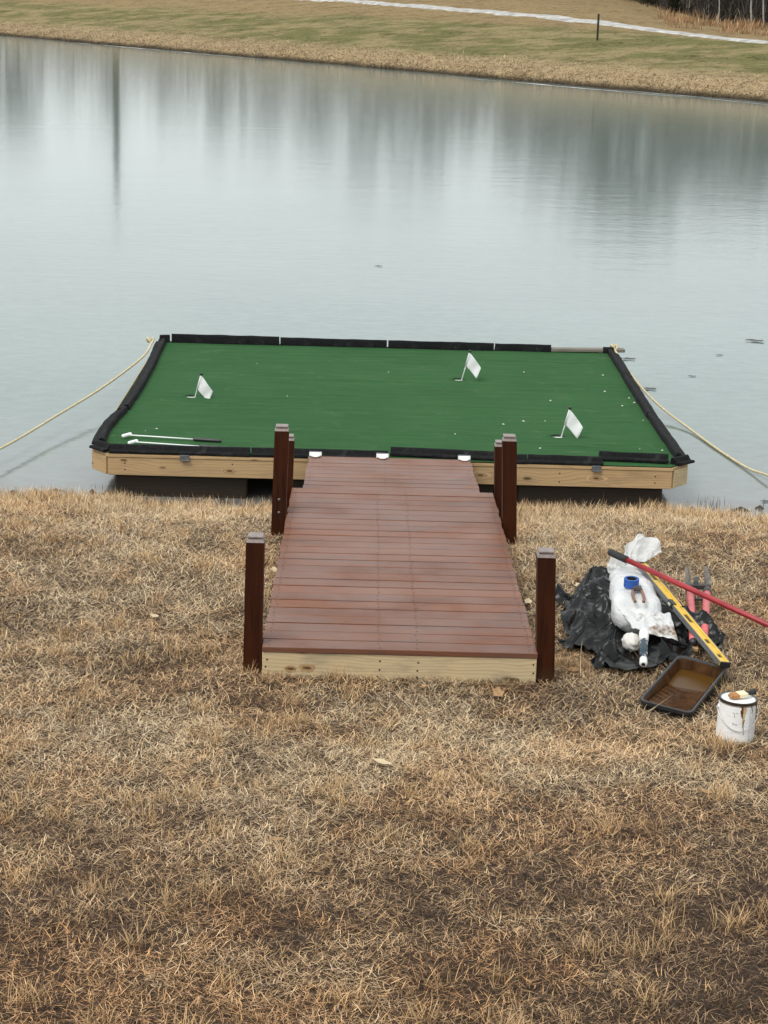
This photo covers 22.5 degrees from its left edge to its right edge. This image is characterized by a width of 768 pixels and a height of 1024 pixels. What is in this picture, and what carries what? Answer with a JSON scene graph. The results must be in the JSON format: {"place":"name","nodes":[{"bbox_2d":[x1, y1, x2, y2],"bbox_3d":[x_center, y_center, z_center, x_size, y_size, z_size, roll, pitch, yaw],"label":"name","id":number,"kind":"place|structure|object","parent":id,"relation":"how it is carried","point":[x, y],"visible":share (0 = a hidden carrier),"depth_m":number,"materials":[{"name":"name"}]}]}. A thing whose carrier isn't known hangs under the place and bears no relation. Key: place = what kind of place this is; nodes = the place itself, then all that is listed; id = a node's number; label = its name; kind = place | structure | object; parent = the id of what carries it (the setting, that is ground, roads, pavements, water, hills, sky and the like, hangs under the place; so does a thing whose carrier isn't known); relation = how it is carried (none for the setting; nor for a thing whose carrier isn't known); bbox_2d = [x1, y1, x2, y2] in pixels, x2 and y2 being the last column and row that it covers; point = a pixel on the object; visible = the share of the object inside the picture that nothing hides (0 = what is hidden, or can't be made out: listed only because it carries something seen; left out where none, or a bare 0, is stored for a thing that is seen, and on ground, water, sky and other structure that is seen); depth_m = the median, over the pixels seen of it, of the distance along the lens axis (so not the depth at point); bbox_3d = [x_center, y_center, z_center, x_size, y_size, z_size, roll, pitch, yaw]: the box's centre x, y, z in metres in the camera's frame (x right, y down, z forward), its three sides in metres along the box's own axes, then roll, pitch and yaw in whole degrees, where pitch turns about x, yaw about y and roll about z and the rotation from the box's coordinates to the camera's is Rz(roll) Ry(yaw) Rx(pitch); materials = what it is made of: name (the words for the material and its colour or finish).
{"place":"outdoors","nodes":[
{"label":"outdoors","id":0,"kind":"place"},
{"bbox_2d":[0,35,767,519],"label":"pond water","id":1,"kind":"structure","parent":0,"point":[200,193],"depth_m":31.75,"materials":[{"name":"grey liquid"}]},
{"bbox_2d":[89,334,694,508],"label":"putting platform","id":2,"kind":"structure","parent":1,"relation":"on","point":[372,398],"depth_m":15.86,"materials":[{"name":"green carpet"}]},
{"bbox_2d":[0,337,154,449],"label":"mooring rope","id":3,"kind":"object","parent":2,"relation":"attached to","point":[151,340],"visible":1,"depth_m":17.08,"materials":[{"name":"beige fabric"}]},
{"bbox_2d":[122,432,220,442],"bbox_3d":[-1.621,-0.571,14.792,0.765,0.036,0.098,2,15,2],"label":"putter","id":4,"kind":"object","parent":2,"relation":"on","point":[193,439],"visible":1,"depth_m":14.76,"materials":[{"name":"white metal"}]},
{"bbox_2d":[128,439,226,446],"bbox_3d":[-1.550,-0.509,14.568,0.755,0.036,0.098,2,15,2],"label":"putter","id":5,"kind":"object","parent":2,"relation":"on","point":[133,441],"visible":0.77,"depth_m":14.56,"materials":[{"name":"white metal"}]},
{"bbox_2d":[194,373,212,398],"bbox_3d":[-1.560,-1.054,16.357,0.238,0.246,0.063,6,15,14],"label":"hole flag","id":6,"kind":"object","parent":2,"relation":"on","point":[203,388],"visible":0.99,"depth_m":16.35,"materials":[{"name":"white fabric"}]},
{"bbox_2d":[461,350,480,379],"bbox_3d":[0.752,-1.309,17.408,0.250,0.296,0.065,5,15,14],"label":"hole flag","id":7,"kind":"object","parent":2,"relation":"on","point":[472,366],"visible":1,"depth_m":17.39,"materials":[{"name":"white fabric"}]},
{"bbox_2d":[556,406,582,438],"bbox_3d":[1.450,-0.697,15.242,0.244,0.266,0.069,5,15,11],"label":"hole flag","id":8,"kind":"object","parent":2,"relation":"on","point":[573,424],"visible":1,"depth_m":15.23,"materials":[{"name":"white fabric"}]},
{"bbox_2d":[610,344,767,476],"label":"mooring rope","id":9,"kind":"object","parent":2,"relation":"attached to","point":[692,430],"visible":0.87,"depth_m":17.19,"materials":[{"name":"beige fabric"}]},
{"bbox_2d":[0,482,767,1023],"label":"bank","id":10,"kind":"structure","parent":0,"point":[56,1010],"depth_m":7.50,"materials":[{"name":"brown plant"}]},
{"bbox_2d":[269,837,284,839],"bbox_3d":[-0.397,1.207,7.151,0.065,0.007,0.040,-4,6,24],"label":"fallen leaf","id":11,"kind":"object","parent":10,"relation":"on","point":[275,838],"visible":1,"depth_m":7.16,"materials":[{"name":"brown plant"}]},
{"bbox_2d":[372,757,391,764],"bbox_3d":[-0.010,1.043,8.098,0.091,0.011,0.055,15,11,24],"label":"fallen leaf","id":12,"kind":"object","parent":10,"relation":"on","point":[382,761],"visible":1,"depth_m":8.10,"materials":[{"name":"beige plant"}]},
{"bbox_2d":[1,488,763,515],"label":"shore mud","id":13,"kind":"structure","parent":10,"relation":"on","point":[270,498],"depth_m":14.51,"materials":[{"name":"brown soil"}]},
{"bbox_2d":[0,485,764,515],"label":"shore weeds","id":14,"kind":"object","parent":10,"relation":"on","point":[610,506],"visible":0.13,"depth_m":14.46,"materials":[{"name":"beige plant"}]},
{"bbox_2d":[243,424,555,684],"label":"wooden walkway","id":15,"kind":"structure","parent":10,"relation":"on","point":[388,584],"depth_m":10.44,"materials":[{"name":"brown wood"}]},
{"bbox_2d":[303,451,479,492],"bbox_3d":[0.043,-0.211,13.663,1.201,0.214,1.337,1,15,-1],"label":"gangplank","id":16,"kind":"object","parent":15,"relation":"attached to","point":[382,471],"visible":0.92,"depth_m":13.63,"materials":[{"name":"brown wood"}]},
{"bbox_2d":[492,687,503,696],"bbox_3d":[0.545,0.861,9.247,0.062,0.010,0.101,12,25,-1],"label":"fallen leaf","id":17,"kind":"object","parent":10,"relation":"on","point":[497,691],"visible":1,"depth_m":9.25,"materials":[{"name":"beige plant"}]},
{"bbox_2d":[567,667,578,670],"bbox_3d":[0.951,0.787,9.680,0.072,0.008,0.042,8,31,43],"label":"fallen leaf","id":18,"kind":"object","parent":10,"relation":"on","point":[573,668],"visible":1,"depth_m":9.69,"materials":[{"name":"brown plant"}]},
{"bbox_2d":[582,749,598,751],"bbox_3d":[0.894,1.034,8.385,0.076,0.008,0.046,-6,10,11],"label":"fallen leaf","id":19,"kind":"object","parent":10,"relation":"on","point":[588,750],"visible":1,"depth_m":8.39,"materials":[{"name":"brown plant"}]},
{"bbox_2d":[555,565,725,669],"bbox_3d":[1.351,0.507,10.506,0.890,0.235,1.816,1,15,-1],"label":"plastic sheet","id":20,"kind":"object","parent":10,"relation":"on","point":[586,619],"visible":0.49,"depth_m":10.14,"materials":[{"name":"black plastic"}]},
{"bbox_2d":[621,632,639,651],"bbox_3d":[1.268,0.668,9.921,0.100,0.096,0.150,1,15,-1],"label":"white rag","id":21,"kind":"object","parent":20,"relation":"on","point":[630,641],"visible":0.99,"depth_m":9.87,"materials":[{"name":"fabric"}]},
{"bbox_2d":[607,534,677,640],"bbox_3d":[1.381,0.431,10.496,0.327,0.360,1.196,2,15,3],"label":"white sack","id":22,"kind":"object","parent":20,"relation":"on","point":[628,615],"visible":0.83,"depth_m":10.21,"materials":[{"name":"plastic"}]},
{"bbox_2d":[624,576,638,588],"bbox_3d":[1.324,0.377,10.350,0.081,0.052,0.084,1,15,-1],"label":"tape roll","id":23,"kind":"object","parent":22,"relation":"on","point":[630,582],"visible":1,"depth_m":10.32,"materials":[{"name":"blue plastic"}]},
{"bbox_2d":[631,585,645,602],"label":"pliers","id":24,"kind":"object","parent":22,"relation":"on","point":[637,588],"visible":1,"depth_m":10.19,"materials":[{"name":"metal"}]},
{"bbox_2d":[637,561,730,667],"bbox_3d":[1.557,0.526,10.176,0.070,0.191,1.265,-2,15,-12],"label":"spirit level","id":25,"kind":"object","parent":22,"relation":"on","point":[705,641],"visible":0.84,"depth_m":10.06,"materials":[{"name":"yellow metal"}]},
{"bbox_2d":[607,549,767,627],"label":"red pole","id":26,"kind":"object","parent":22,"relation":"on","point":[667,578],"visible":1,"depth_m":10.37,"materials":[{"name":"plastic"}]},
{"bbox_2d":[639,627,648,666],"bbox_3d":[1.315,0.682,9.770,0.052,0.109,0.331,3,15,5],"label":"caulk tube","id":27,"kind":"object","parent":20,"relation":"on","point":[643,638],"visible":1,"depth_m":9.75,"materials":[{"name":"white plastic"}]},
{"bbox_2d":[692,641,698,651],"bbox_3d":[1.605,0.659,10.013,0.040,0.023,0.300,9,18,5],"label":"wood offcut","id":28,"kind":"object","parent":20,"relation":"on","point":[695,649],"visible":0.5,"depth_m":9.87,"materials":[{"name":"beige wood"}]},
{"bbox_2d":[640,656,725,719],"bbox_3d":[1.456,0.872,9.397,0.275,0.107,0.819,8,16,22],"label":"roller tray","id":29,"kind":"object","parent":10,"relation":"on","point":[685,685],"visible":1,"depth_m":9.45,"materials":[{"name":"black plastic"}]},
{"bbox_2d":[685,565,711,648],"bbox_3d":[1.705,0.520,10.540,0.157,0.127,1.394,4,15,9],"label":"post hole digger","id":30,"kind":"object","parent":10,"relation":"on","point":[705,586],"visible":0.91,"depth_m":10.74,"materials":[{"name":"red metal"}]},
{"bbox_2d":[697,787,712,792],"bbox_3d":[1.298,1.127,7.824,0.066,0.008,0.040,12,14,16],"label":"fallen leaf","id":31,"kind":"object","parent":10,"relation":"on","point":[705,790],"visible":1,"depth_m":7.83,"materials":[{"name":"brown plant"}]},
{"bbox_2d":[716,691,758,744],"bbox_3d":[1.569,0.917,8.605,0.191,0.199,0.177,1,15,-1],"label":"paint can","id":32,"kind":"object","parent":10,"relation":"on","point":[737,717],"visible":0.95,"depth_m":8.54,"materials":[{"name":"white metal"}]},
{"bbox_2d":[728,688,756,698],"bbox_3d":[1.592,0.804,8.588,0.134,0.034,0.048,-4,16,-19],"label":"paint brush","id":33,"kind":"object","parent":32,"relation":"on","point":[740,694],"visible":1,"depth_m":8.57,"materials":[{"name":"plastic"}]},
{"bbox_2d":[0,0,767,101],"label":"bank","id":34,"kind":"structure","parent":0,"point":[433,31],"depth_m":116.82,"materials":[{"name":"green plant"}]},
{"bbox_2d":[0,15,767,100],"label":"bank tussocks","id":35,"kind":"object","parent":34,"relation":"on","point":[278,47],"visible":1,"depth_m":103.49,"materials":[{"name":"brown plant"}]},
{"bbox_2d":[596,14,599,39],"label":"fence post","id":36,"kind":"object","parent":34,"relation":"on","point":[598,18],"visible":1,"depth_m":102.58,"materials":[{"name":"metal"}]},
{"bbox_2d":[639,0,657,6],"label":"cedar shrub","id":37,"kind":"object","parent":34,"relation":"on","point":[647,2],"visible":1,"depth_m":143.12,"materials":[{"name":"grey plant"}]},
{"bbox_2d":[665,0,684,13],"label":"cedar shrub","id":38,"kind":"object","parent":34,"relation":"on","point":[675,3],"visible":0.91,"depth_m":134.36,"materials":[{"name":"grey plant"}]},
{"bbox_2d":[634,0,767,24],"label":"woodland brush","id":39,"kind":"object","parent":34,"relation":"on","point":[731,9],"visible":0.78,"depth_m":135.26,"materials":[{"name":"brown plant"}]},
{"bbox_2d":[657,6,767,36],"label":"broomsedge","id":40,"kind":"object","parent":34,"relation":"on","point":[731,28],"visible":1,"depth_m":122.10,"materials":[{"name":"brown plant"}]},
{"bbox_2d":[750,0,752,22],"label":"bare tree","id":41,"kind":"object","parent":34,"relation":"on","point":[751,18],"visible":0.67,"depth_m":127.91,"materials":[{"name":"grey plant"}]},
{"bbox_2d":[310,0,767,42],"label":"gravel road","id":42,"kind":"structure","parent":0,"point":[563,18],"depth_m":120.33,"materials":[{"name":"grey gravel"}]}
]}

